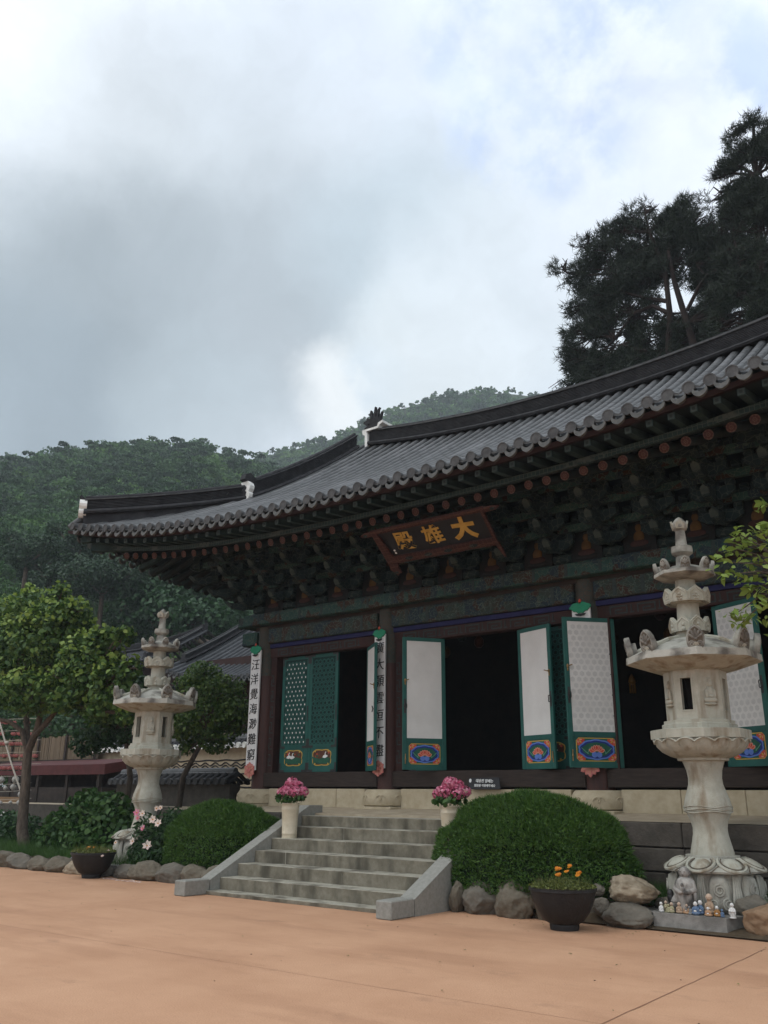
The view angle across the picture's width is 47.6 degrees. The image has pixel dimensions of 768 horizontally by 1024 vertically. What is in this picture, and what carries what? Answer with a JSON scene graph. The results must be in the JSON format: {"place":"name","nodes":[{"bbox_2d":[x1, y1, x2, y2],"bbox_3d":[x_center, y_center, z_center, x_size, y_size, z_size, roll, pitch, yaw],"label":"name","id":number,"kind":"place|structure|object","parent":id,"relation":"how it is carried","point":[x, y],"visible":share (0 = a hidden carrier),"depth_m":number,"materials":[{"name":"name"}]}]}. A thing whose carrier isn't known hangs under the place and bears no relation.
{"place":"outdoors","nodes":[
{"label":"outdoors","id":0,"kind":"place"},
{"bbox_2d":[3,802,189,806],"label":"terrace","id":1,"kind":"structure","parent":0,"point":[64,804],"depth_m":29.99,"materials":[{"name":"grey stone"}]},
{"bbox_2d":[0,718,40,799],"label":"lantern strings","id":2,"kind":"object","parent":1,"relation":"on","point":[10,764],"visible":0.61,"depth_m":28.36,"materials":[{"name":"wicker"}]},
{"bbox_2d":[10,783,15,789],"bbox_3d":[-11.918,8.829,27.985,0.191,0.225,0.196,-13,-22,36],"label":"paper lantern","id":3,"kind":"object","parent":2,"relation":"hanging from","point":[13,786],"visible":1,"depth_m":27.93,"materials":[{"name":"paper"}]},
{"bbox_2d":[0,705,100,786],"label":"hedge","id":4,"kind":"object","parent":1,"relation":"on","point":[61,724],"visible":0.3,"depth_m":40.89,"materials":[{"name":"green plant"}]},
{"bbox_2d":[0,759,133,803],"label":"market stall","id":5,"kind":"object","parent":1,"relation":"on","point":[57,781],"visible":0.57,"depth_m":32.05},
{"bbox_2d":[30,622,214,738],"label":"side hall","id":6,"kind":"structure","parent":1,"relation":"on","point":[191,635],"depth_m":51.95,"materials":[{"name":"tile"}]},
{"bbox_2d":[101,566,251,649],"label":"broadleaf tree","id":7,"kind":"object","parent":1,"relation":"on","point":[147,601],"visible":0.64,"depth_m":62.94,"materials":[{"name":"green plant"}]},
{"bbox_2d":[172,660,248,807],"bbox_3d":[-5.275,6.210,24.559,3.953,4.078,1.882,-13,-22,36],"label":"maple tree","id":8,"kind":"object","parent":1,"relation":"on","point":[229,714],"visible":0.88,"depth_m":24.14,"materials":[{"name":"green plant"}]},
{"bbox_2d":[0,506,208,780],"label":"hill","id":9,"kind":"structure","parent":0,"point":[93,611],"depth_m":96.05,"materials":[{"name":"green plant"}]},
{"bbox_2d":[0,528,65,587],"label":"pine tree","id":10,"kind":"object","parent":9,"relation":"on","point":[20,551],"visible":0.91,"depth_m":70.15,"materials":[{"name":"green plant"}]},
{"bbox_2d":[28,559,99,604],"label":"pine tree","id":11,"kind":"object","parent":9,"relation":"on","point":[53,572],"visible":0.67,"depth_m":65.21,"materials":[{"name":"green plant"}]},
{"bbox_2d":[44,519,116,597],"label":"pine tree","id":12,"kind":"object","parent":9,"relation":"on","point":[73,545],"visible":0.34,"depth_m":73.58,"materials":[{"name":"green plant"}]},
{"bbox_2d":[58,552,149,628],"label":"pine tree","id":13,"kind":"object","parent":9,"relation":"on","point":[111,582],"visible":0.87,"depth_m":65.32,"materials":[{"name":"green plant"}]},
{"bbox_2d":[0,436,284,688],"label":"hill forest","id":14,"kind":"object","parent":9,"relation":"on","point":[175,461],"visible":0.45,"depth_m":176.79,"materials":[{"name":"green plant"}]},
{"bbox_2d":[149,577,181,661],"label":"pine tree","id":15,"kind":"object","parent":9,"relation":"on","point":[177,659],"depth_m":71.66,"materials":[{"name":"green plant"}]},
{"bbox_2d":[205,595,253,630],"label":"broadleaf tree","id":16,"kind":"object","parent":9,"relation":"on","point":[251,612],"visible":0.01,"depth_m":66.39,"materials":[{"name":"green plant"}]},
{"bbox_2d":[92,734,251,789],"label":"garden wall","id":17,"kind":"structure","parent":0,"point":[235,756],"depth_m":29.77,"materials":[{"name":"tile"}]},
{"bbox_2d":[0,735,97,762],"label":"reed screen","id":18,"kind":"object","parent":17,"relation":"attached to","point":[50,748],"visible":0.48,"depth_m":35.56,"materials":[{"name":"beige wicker"}]},
{"bbox_2d":[108,767,249,805],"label":"garden wall","id":19,"kind":"structure","parent":0,"point":[203,784],"depth_m":26.00,"materials":[{"name":"tile"}]},
{"bbox_2d":[165,614,258,733],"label":"side hall","id":20,"kind":"structure","parent":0,"point":[227,652],"depth_m":39.14,"materials":[{"name":"tile"}]},
{"bbox_2d":[174,805,456,920],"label":"stone staircase","id":21,"kind":"structure","parent":0,"point":[386,868],"depth_m":14.13,"materials":[{"name":"stone"}]},
{"bbox_2d":[275,777,308,837],"bbox_3d":[-1.720,5.384,15.887,0.654,1.063,0.640,-13,-22,36],"label":"flower vase","id":22,"kind":"object","parent":21,"relation":"on","point":[291,788],"visible":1,"depth_m":15.76,"materials":[{"name":"white ceramic"}]},
{"bbox_2d":[431,776,471,845],"bbox_3d":[1.052,4.741,13.814,0.671,1.050,0.606,-13,-22,36],"label":"flower vase","id":23,"kind":"object","parent":21,"relation":"on","point":[448,788],"visible":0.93,"depth_m":13.76,"materials":[{"name":"pink plant"}]},
{"bbox_2d":[0,804,767,1023],"bbox_3d":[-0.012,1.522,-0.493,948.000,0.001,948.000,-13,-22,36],"label":"ground","id":24,"kind":"structure","parent":0,"point":[531,965],"depth_m":8.52,"materials":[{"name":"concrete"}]},
{"bbox_2d":[0,850,13,866],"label":"boulder","id":25,"kind":"object","parent":24,"relation":"on","point":[4,855],"visible":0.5,"depth_m":19.23,"materials":[{"name":"grey stone"}]},
{"bbox_2d":[6,852,31,868],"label":"boulder","id":26,"kind":"object","parent":24,"relation":"on","point":[19,860],"visible":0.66,"depth_m":18.90,"materials":[{"name":"grey stone"}]},
{"bbox_2d":[26,855,49,870],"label":"boulder","id":27,"kind":"object","parent":24,"relation":"on","point":[37,863],"visible":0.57,"depth_m":18.46,"materials":[{"name":"grey stone"}]},
{"bbox_2d":[43,855,71,872],"bbox_3d":[-6.815,7.449,18.297,0.827,0.431,0.532,-12,-22,33],"label":"boulder","id":28,"kind":"object","parent":24,"relation":"on","point":[56,864],"visible":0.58,"depth_m":18.12,"materials":[{"name":"grey stone"}]},
{"bbox_2d":[62,861,81,874],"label":"boulder","id":29,"kind":"object","parent":24,"relation":"on","point":[69,868],"visible":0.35,"depth_m":17.72,"materials":[{"name":"beige stone"}]},
{"bbox_2d":[0,803,173,828],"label":"retaining wall","id":30,"kind":"structure","parent":24,"relation":"on","point":[42,811],"depth_m":28.62,"materials":[{"name":"stone"}]},
{"bbox_2d":[70,843,116,878],"bbox_3d":[-5.748,6.829,17.106,0.930,0.668,0.866,1,-18,-1],"label":"planter","id":31,"kind":"object","parent":24,"relation":"on","point":[92,862],"visible":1,"depth_m":16.84,"materials":[{"name":"ceramic"}]},
{"bbox_2d":[101,866,113,876],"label":"boulder","id":32,"kind":"object","parent":24,"relation":"on","point":[109,871],"visible":0.23,"depth_m":17.30,"materials":[{"name":"grey stone"}]},
{"bbox_2d":[103,877,140,882],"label":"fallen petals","id":33,"kind":"object","parent":24,"relation":"on","point":[124,880],"visible":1,"depth_m":16.42,"materials":[{"name":"plant"}]},
{"bbox_2d":[113,864,133,878],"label":"boulder","id":34,"kind":"object","parent":24,"relation":"on","point":[121,871],"visible":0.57,"depth_m":16.93,"materials":[{"name":"grey stone"}]},
{"bbox_2d":[127,860,161,880],"bbox_3d":[-4.536,6.941,16.745,0.963,0.453,0.537,-10,-21,30],"label":"boulder","id":35,"kind":"object","parent":24,"relation":"on","point":[146,870],"visible":0.61,"depth_m":16.57,"materials":[{"name":"grey stone"}]},
{"bbox_2d":[110,609,197,871],"bbox_3d":[-5.059,4.877,19.041,1.766,5.585,1.766,-13,-22,36],"label":"stone lantern","id":36,"kind":"object","parent":24,"relation":"on","point":[150,754],"visible":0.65,"depth_m":18.67,"materials":[{"name":"stone"}]},
{"bbox_2d":[155,862,184,883],"bbox_3d":[-3.970,6.829,16.369,0.938,0.452,0.529,-15,-24,40],"label":"boulder","id":37,"kind":"object","parent":24,"relation":"on","point":[168,873],"visible":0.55,"depth_m":16.17,"materials":[{"name":"grey stone"}]},
{"bbox_2d":[180,863,206,879],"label":"boulder","id":38,"kind":"object","parent":24,"relation":"on","point":[190,871],"visible":0.47,"depth_m":15.87,"materials":[{"name":"grey stone"}]},
{"bbox_2d":[200,865,217,877],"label":"boulder","id":39,"kind":"object","parent":24,"relation":"on","point":[205,872],"visible":0.09,"depth_m":15.71,"materials":[{"name":"grey stone"}]},
{"bbox_2d":[9,896,763,1023],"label":"paving joint","id":40,"kind":"object","parent":24,"relation":"on","point":[497,1006],"visible":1,"depth_m":7.65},
{"bbox_2d":[449,880,463,911],"bbox_3d":[1.065,5.573,12.582,0.213,0.471,0.337,-13,-22,36],"label":"boulder","id":41,"kind":"object","parent":24,"relation":"on","point":[455,899],"visible":0.84,"depth_m":12.48,"materials":[{"name":"grey stone"}]},
{"bbox_2d":[160,806,767,891],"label":"stone podium","id":42,"kind":"object","parent":24,"relation":"on","point":[658,841],"visible":0.09,"depth_m":12.63,"materials":[{"name":"beige stone"}]},
{"bbox_2d":[67,315,767,815],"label":"temple hall","id":43,"kind":"structure","parent":42,"relation":"on","point":[593,487],"depth_m":17.57,"materials":[{"name":"wood"}]},
{"bbox_2d":[244,643,261,777],"bbox_3d":[-3.086,4.635,20.460,0.384,3.109,0.102,-13,-22,36],"label":"column board","id":44,"kind":"object","parent":43,"relation":"attached to","point":[253,715],"depth_m":20.44,"materials":[{"name":"white paint"}]},
{"bbox_2d":[279,655,309,771],"bbox_3d":[-2.043,4.642,20.064,0.865,2.600,0.059,-13,-22,36],"label":"door","id":45,"kind":"structure","parent":43,"relation":"in","point":[296,670],"depth_m":20.03,"materials":[{"name":"wood"}]},
{"bbox_2d":[306,652,339,771],"bbox_3d":[-1.361,4.481,19.552,0.860,2.600,0.059,-13,-22,36],"label":"door","id":46,"kind":"structure","parent":43,"relation":"in","point":[322,742],"depth_m":19.51,"materials":[{"name":"wood"}]},
{"bbox_2d":[365,642,377,770],"bbox_3d":[-0.306,4.108,18.375,0.138,2.600,0.850,4,-18,-12],"label":"door","id":47,"kind":"structure","parent":43,"relation":"in","point":[372,651],"depth_m":18.28,"materials":[{"name":"paper"}]},
{"bbox_2d":[372,626,385,775],"bbox_3d":[-0.108,3.928,18.232,0.348,3.092,0.102,-13,-22,36],"label":"column board","id":48,"kind":"object","parent":43,"relation":"attached to","point":[379,634],"depth_m":18.20,"materials":[{"name":"white paint"}]},
{"bbox_2d":[402,637,446,769],"bbox_3d":[0.816,3.813,17.436,0.900,2.600,0.138,5,-19,-14],"label":"door","id":49,"kind":"structure","parent":43,"relation":"in","point":[423,659],"depth_m":17.44,"materials":[{"name":"paper"}]},
{"bbox_2d":[409,761,446,770],"bbox_3d":[0.891,3.964,17.901,0.880,2.600,0.059,-13,-22,36],"label":"door","id":50,"kind":"structure","parent":43,"relation":"in","point":[446,761],"depth_m":17.49,"materials":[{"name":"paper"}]},
{"bbox_2d":[361,505,506,575],"bbox_3d":[0.997,0.575,16.118,3.100,0.757,0.869,-13,-22,36],"label":"name board","id":51,"kind":"object","parent":43,"relation":"attached to","point":[460,531],"visible":1,"depth_m":16.05,"materials":[{"name":"brown wood"}]},
{"bbox_2d":[468,778,500,788],"bbox_3d":[1.879,5.067,16.243,0.700,0.209,0.061,-13,-22,36],"label":"notice board","id":52,"kind":"object","parent":43,"relation":"attached to","point":[484,783],"visible":1,"depth_m":16.23,"materials":[{"name":"black paint"}]},
{"bbox_2d":[517,623,557,768],"bbox_3d":[2.805,3.421,16.179,0.138,2.600,0.900,11,-21,-30],"label":"door","id":53,"kind":"structure","parent":43,"relation":"in","point":[535,663],"depth_m":16.15,"materials":[{"name":"paper"}]},
{"bbox_2d":[527,626,574,769],"bbox_3d":[3.051,3.465,16.308,0.980,2.600,0.059,-13,-22,36],"label":"door","id":54,"kind":"structure","parent":43,"relation":"in","point":[556,632],"depth_m":16.11,"materials":[{"name":"wood"}]},
{"bbox_2d":[445,608,710,657],"bbox_3d":[4.635,2.517,18.510,7.984,0.818,3.588,-13,-22,36],"label":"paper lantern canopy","id":55,"kind":"object","parent":43,"relation":"hanging from","point":[478,641],"visible":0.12,"depth_m":19.08,"materials":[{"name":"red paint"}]},
{"bbox_2d":[569,599,599,776],"bbox_3d":[3.571,3.083,15.469,0.432,3.132,0.102,-13,-22,36],"label":"column board","id":56,"kind":"object","parent":43,"relation":"attached to","point":[580,609],"depth_m":15.82,"materials":[{"name":"white paint"}]},
{"bbox_2d":[561,617,624,767],"bbox_3d":[3.672,3.138,15.284,0.980,2.600,0.138,3,-18,-9],"label":"door","id":57,"kind":"structure","parent":43,"relation":"in","point":[587,670],"depth_m":15.28,"materials":[{"name":"paper"}]},
{"bbox_2d":[628,674,635,692],"bbox_3d":[5.930,4.095,20.791,0.180,0.450,0.180,-13,-22,36],"label":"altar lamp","id":58,"kind":"object","parent":43,"relation":"hanging from","point":[632,681],"visible":1,"depth_m":20.74,"materials":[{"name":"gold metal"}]},
{"bbox_2d":[711,597,767,766],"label":"door","id":59,"kind":"structure","parent":43,"relation":"in","point":[747,687],"depth_m":13.79,"materials":[{"name":"paper"}]},
{"bbox_2d":[462,880,495,914],"bbox_3d":[1.393,5.516,12.412,0.618,0.561,0.476,-9,-20,26],"label":"boulder","id":60,"kind":"object","parent":24,"relation":"on","point":[478,900],"visible":0.72,"depth_m":12.25,"materials":[{"name":"grey stone"}]},
{"bbox_2d":[494,878,534,918],"bbox_3d":[1.829,5.404,12.110,0.573,0.623,0.588,2,-18,-5],"label":"boulder","id":61,"kind":"object","parent":24,"relation":"on","point":[513,903],"visible":0.76,"depth_m":11.88,"materials":[{"name":"grey stone"}]},
{"bbox_2d":[534,878,544,920],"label":"boulder","id":62,"kind":"object","parent":24,"relation":"on","point":[539,916],"visible":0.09,"depth_m":11.76,"materials":[{"name":"grey stone"}]},
{"bbox_2d":[528,864,596,931],"bbox_3d":[2.269,4.873,11.041,0.860,0.771,0.857,-13,-22,36],"label":"planter","id":63,"kind":"object","parent":24,"relation":"on","point":[562,904],"visible":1,"depth_m":10.76,"materials":[{"name":"ceramic"}]},
{"bbox_2d":[463,902,767,940],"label":"garden bed","id":64,"kind":"object","parent":24,"relation":"on","point":[738,933],"visible":0.1,"depth_m":10.63,"materials":[{"name":"soil"}]},
{"bbox_2d":[431,786,646,917],"bbox_3d":[2.180,5.130,12.789,3.426,2.111,1.857,-13,-22,36],"label":"clipped shrub","id":65,"kind":"object","parent":64,"relation":"on","point":[520,836],"visible":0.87,"depth_m":12.23,"materials":[{"name":"green plant"}]},
{"bbox_2d":[594,883,604,896],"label":"boulder","id":66,"kind":"object","parent":64,"relation":"on","point":[600,890],"visible":0.72,"depth_m":11.53,"materials":[{"name":"grey stone"}]},
{"bbox_2d":[592,897,608,916],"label":"boulder","id":67,"kind":"object","parent":64,"relation":"on","point":[600,906],"visible":0.79,"depth_m":11.36,"materials":[{"name":"grey stone"}]},
{"bbox_2d":[654,897,668,908],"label":"boulder","id":68,"kind":"object","parent":64,"relation":"on","point":[658,901],"visible":0.19,"depth_m":11.41,"materials":[{"name":"grey stone"}]},
{"bbox_2d":[644,877,767,905],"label":"grass","id":69,"kind":"structure","parent":64,"relation":"on","point":[662,889],"depth_m":11.72,"materials":[{"name":"green plant"}]},
{"bbox_2d":[705,497,767,636],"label":"young leaved tree","id":70,"kind":"object","parent":64,"relation":"on","point":[760,526],"visible":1,"depth_m":11.34,"materials":[{"name":"green plant"}]},
{"bbox_2d":[733,894,767,915],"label":"boulder","id":71,"kind":"object","parent":64,"relation":"on","point":[748,902],"visible":0.53,"depth_m":10.77,"materials":[{"name":"grey stone"}]},
{"bbox_2d":[742,903,767,940],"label":"boulder","id":72,"kind":"object","parent":64,"relation":"on","point":[755,921],"visible":0.88,"depth_m":10.33,"materials":[{"name":"beige stone"}]},
{"bbox_2d":[601,901,653,928],"bbox_3d":[3.141,5.218,11.222,0.777,0.359,0.559,-16,-24,41],"label":"boulder","id":73,"kind":"object","parent":24,"relation":"on","point":[627,915],"visible":0.86,"depth_m":11.07,"materials":[{"name":"grey stone"}]},
{"bbox_2d":[607,874,660,904],"bbox_3d":[3.297,4.991,11.499,0.643,0.384,0.637,0,-18,2],"label":"boulder","id":74,"kind":"object","parent":73,"relation":"on","point":[630,888],"visible":0.94,"depth_m":11.30,"materials":[{"name":"beige stone"}]},
{"bbox_2d":[624,517,767,936],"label":"stone lantern","id":75,"kind":"object","parent":24,"relation":"on","point":[702,736],"visible":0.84,"depth_m":11.72,"materials":[{"name":"stone"}]},
{"bbox_2d":[659,902,663,911],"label":"monk figurine","id":76,"kind":"object","parent":75,"relation":"on","point":[661,908],"visible":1,"depth_m":11.06,"materials":[{"name":"white ceramic"}]},
{"bbox_2d":[663,900,666,911],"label":"monk figurine","id":77,"kind":"object","parent":75,"relation":"on","point":[665,905],"visible":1,"depth_m":11.08,"materials":[{"name":"beige ceramic"}]},
{"bbox_2d":[667,889,673,906],"bbox_3d":[3.670,4.966,11.129,0.090,0.270,0.086,-13,-22,36],"label":"black statuette","id":78,"kind":"object","parent":75,"relation":"on","point":[670,893],"visible":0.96,"depth_m":11.12,"materials":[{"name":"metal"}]},
{"bbox_2d":[669,902,674,912],"bbox_3d":[3.638,5.002,11.005,0.077,0.128,0.066,-13,-22,36],"label":"monk figurine","id":79,"kind":"object","parent":75,"relation":"on","point":[671,909],"visible":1,"depth_m":10.98,"materials":[{"name":"beige ceramic"}]},
{"bbox_2d":[671,895,677,912],"bbox_3d":[3.716,4.986,11.074,0.120,0.200,0.120,-13,-22,36],"label":"stone pagoda","id":80,"kind":"object","parent":75,"relation":"on","point":[674,901],"visible":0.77,"depth_m":11.04,"materials":[{"name":"grey stone"}]},
{"bbox_2d":[676,902,682,913],"bbox_3d":[3.715,4.979,10.948,0.097,0.137,0.070,-13,-22,36],"label":"monk figurine","id":81,"kind":"object","parent":75,"relation":"on","point":[679,909],"visible":1,"depth_m":10.93,"materials":[{"name":"beige ceramic"}]},
{"bbox_2d":[673,866,696,913],"bbox_3d":[3.823,4.786,11.033,0.258,0.555,0.267,3,-18,-9],"label":"child monk statue","id":82,"kind":"object","parent":75,"relation":"on","point":[684,888],"visible":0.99,"depth_m":10.96,"materials":[{"name":"stone"}]},
{"bbox_2d":[692,901,700,914],"bbox_3d":[3.874,4.925,10.814,0.113,0.160,0.082,-13,-22,36],"label":"monk figurine","id":83,"kind":"object","parent":75,"relation":"on","point":[695,909],"visible":1,"depth_m":10.79,"materials":[{"name":"blue ceramic"}]},
{"bbox_2d":[698,900,704,914],"bbox_3d":[3.943,4.928,10.842,0.098,0.174,0.089,-13,-22,36],"label":"monk figurine","id":84,"kind":"object","parent":75,"relation":"on","point":[701,909],"visible":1,"depth_m":10.81,"materials":[{"name":"blue ceramic"}]},
{"bbox_2d":[704,907,712,916],"bbox_3d":[3.989,4.918,10.710,0.105,0.110,0.056,-13,-22,36],"label":"monk figurine","id":85,"kind":"object","parent":75,"relation":"on","point":[708,912],"visible":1,"depth_m":10.69,"materials":[{"name":"white ceramic"}]},
{"bbox_2d":[705,893,713,914],"bbox_3d":[4.047,4.877,10.815,0.131,0.256,0.131,-13,-22,36],"label":"monk figurine","id":86,"kind":"object","parent":75,"relation":"on","point":[709,903],"visible":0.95,"depth_m":10.80,"materials":[{"name":"beige ceramic"}]},
{"bbox_2d":[714,906,720,916],"bbox_3d":[4.085,4.897,10.670,0.100,0.128,0.066,-13,-22,36],"label":"monk figurine","id":87,"kind":"object","parent":75,"relation":"on","point":[716,912],"visible":1,"depth_m":10.65,"materials":[{"name":"orange ceramic"}]},
{"bbox_2d":[729,903,735,918],"bbox_3d":[4.233,4.843,10.576,0.089,0.172,0.082,-13,-22,36],"label":"monk figurine","id":88,"kind":"object","parent":75,"relation":"on","point":[732,912],"visible":1,"depth_m":10.55,"materials":[{"name":"white ceramic"}]},
{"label":"garden bed","id":89,"kind":"structure","parent":24,"relation":"on","visible":0},
{"bbox_2d":[0,722,19,790],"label":"leaning pole","id":90,"kind":"object","parent":89,"relation":"on","point":[6,742],"visible":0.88,"depth_m":28.36,"materials":[{"name":"metal"}]},
{"bbox_2d":[0,809,42,845],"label":"bush","id":91,"kind":"object","parent":89,"relation":"on","point":[8,821],"visible":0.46,"depth_m":22.66,"materials":[{"name":"green plant"}]},
{"bbox_2d":[0,580,143,846],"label":"magnolia tree","id":92,"kind":"object","parent":89,"relation":"on","point":[34,626],"visible":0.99,"depth_m":21.90,"materials":[{"name":"green plant"}]},
{"bbox_2d":[0,835,153,864],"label":"grass","id":93,"kind":"structure","parent":89,"relation":"on","point":[30,849],"depth_m":19.71,"materials":[{"name":"green plant"}]},
{"bbox_2d":[30,787,134,853],"bbox_3d":[-6.856,7.293,20.282,3.700,1.698,1.308,-13,-22,36],"label":"hydrangea bush","id":94,"kind":"object","parent":89,"relation":"on","point":[105,818],"visible":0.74,"depth_m":19.97,"materials":[{"name":"green plant"}]},
{"bbox_2d":[68,675,147,805],"bbox_3d":[-8.166,6.763,25.302,3.406,4.034,1.582,-13,-22,36],"label":"garden tree","id":95,"kind":"object","parent":89,"relation":"on","point":[95,738],"visible":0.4,"depth_m":25.04,"materials":[{"name":"green plant"}]},
{"bbox_2d":[114,805,182,864],"bbox_3d":[-4.539,6.571,17.556,2.130,1.266,0.865,-9,-20,27],"label":"lily bush","id":96,"kind":"object","parent":89,"relation":"on","point":[150,845],"visible":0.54,"depth_m":17.46,"materials":[{"name":"green plant"}]},
{"bbox_2d":[161,797,279,868],"bbox_3d":[-3.086,6.461,16.814,3.282,1.844,1.750,-13,-22,36],"label":"clipped shrub","id":97,"kind":"object","parent":89,"relation":"on","point":[207,834],"visible":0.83,"depth_m":16.32,"materials":[{"name":"green plant"}]},
{"bbox_2d":[0,0,767,458],"label":"sky","id":98,"kind":"structure","parent":0,"point":[255,226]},
{"bbox_2d":[264,393,527,460],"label":"hill","id":99,"kind":"structure","parent":0,"point":[480,396],"depth_m":462.07,"materials":[{"name":"green plant"}]},
{"bbox_2d":[254,386,538,465],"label":"hill forest","id":100,"kind":"object","parent":99,"relation":"on","point":[474,402],"visible":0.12,"depth_m":440.78,"materials":[{"name":"green plant"}]},
{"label":"hillside","id":101,"kind":"structure","parent":0,"visible":0},
{"bbox_2d":[543,189,767,390],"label":"great pine tree","id":102,"kind":"object","parent":101,"relation":"on","point":[636,268],"visible":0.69,"depth_m":42.82,"materials":[{"name":"green plant"}]},
{"bbox_2d":[695,104,767,340],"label":"tall fir tree","id":103,"kind":"object","parent":101,"relation":"on","point":[742,200],"visible":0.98,"depth_m":36.60,"materials":[{"name":"green plant"}]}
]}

